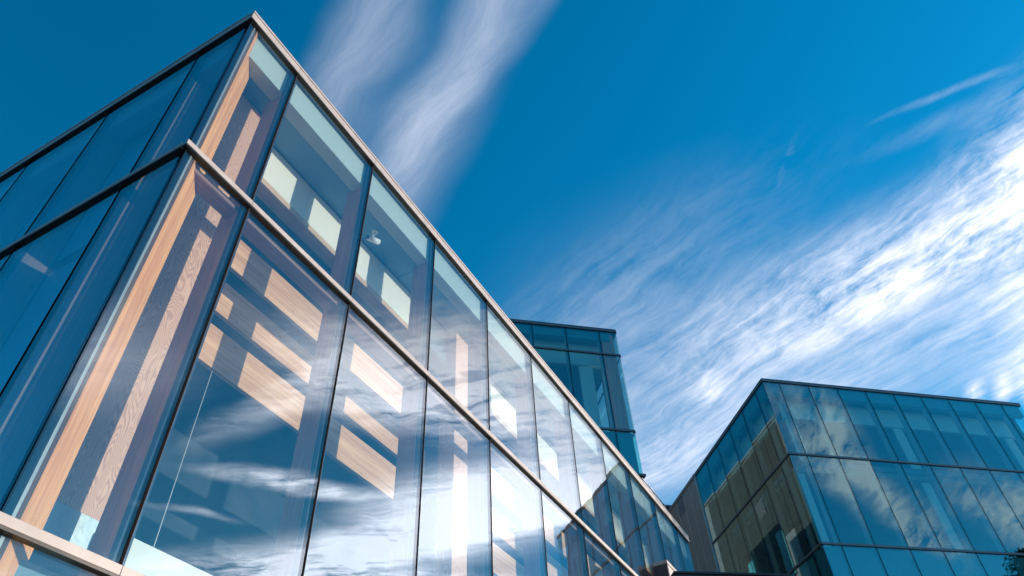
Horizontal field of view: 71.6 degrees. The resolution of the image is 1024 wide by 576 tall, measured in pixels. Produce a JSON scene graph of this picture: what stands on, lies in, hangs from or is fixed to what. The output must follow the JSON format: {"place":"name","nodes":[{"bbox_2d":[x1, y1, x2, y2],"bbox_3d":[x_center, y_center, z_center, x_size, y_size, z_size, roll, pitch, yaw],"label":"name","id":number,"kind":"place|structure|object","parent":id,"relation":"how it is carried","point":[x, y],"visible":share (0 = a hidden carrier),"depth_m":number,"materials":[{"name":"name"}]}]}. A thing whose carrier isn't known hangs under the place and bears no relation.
{"place":"outdoors","nodes":[
{"label":"outdoors","id":0,"kind":"place"},
{"bbox_2d":[0,0,1023,504],"label":"sky","id":1,"kind":"structure","parent":0,"point":[744,192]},
{"bbox_3d":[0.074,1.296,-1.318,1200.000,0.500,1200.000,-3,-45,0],"label":"ground","id":2,"kind":"structure","parent":0,"visible":0},
{"bbox_2d":[0,11,688,575],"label":"glass building","id":3,"kind":"structure","parent":2,"relation":"on","point":[234,341],"depth_m":9.75,"materials":[{"name":"blue glass"}]},
{"bbox_2d":[366,229,380,244],"bbox_3d":[-2.200,-0.815,11.283,0.102,0.269,0.251,-36,-54,28],"label":"security camera","id":4,"kind":"object","parent":3,"relation":"attached to","point":[373,239],"visible":1,"depth_m":11.23,"materials":[{"name":"white plastic"}]},
{"bbox_2d":[642,477,664,506],"bbox_3d":[4.174,6.313,20.495,0.037,0.980,1.900,-23,-49,18],"label":"roof railing","id":5,"kind":"object","parent":3,"relation":"on","point":[653,491],"visible":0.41,"depth_m":20.77,"materials":[{"name":"silver metal"}]},
{"bbox_2d":[653,560,676,575],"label":"entrance box","id":6,"kind":"object","parent":3,"relation":"attached to","point":[664,568],"visible":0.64,"depth_m":16.48,"materials":[{"name":"grey concrete"}]},
{"bbox_2d":[509,318,645,478],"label":"glass tower","id":7,"kind":"structure","parent":2,"relation":"on","point":[581,362],"depth_m":35.78,"materials":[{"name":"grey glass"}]},
{"bbox_2d":[671,571,788,575],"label":"flat canopy","id":8,"kind":"object","parent":2,"relation":"on","point":[686,573],"visible":1,"depth_m":13.07,"materials":[{"name":"black metal"}]},
{"bbox_2d":[668,474,793,575],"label":"clad wing","id":9,"kind":"structure","parent":2,"relation":"on","point":[693,510],"depth_m":44.11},
{"bbox_2d":[694,378,1023,575],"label":"glass block","id":10,"kind":"structure","parent":2,"relation":"on","point":[828,480],"depth_m":39.07,"materials":[{"name":"blue glass"}]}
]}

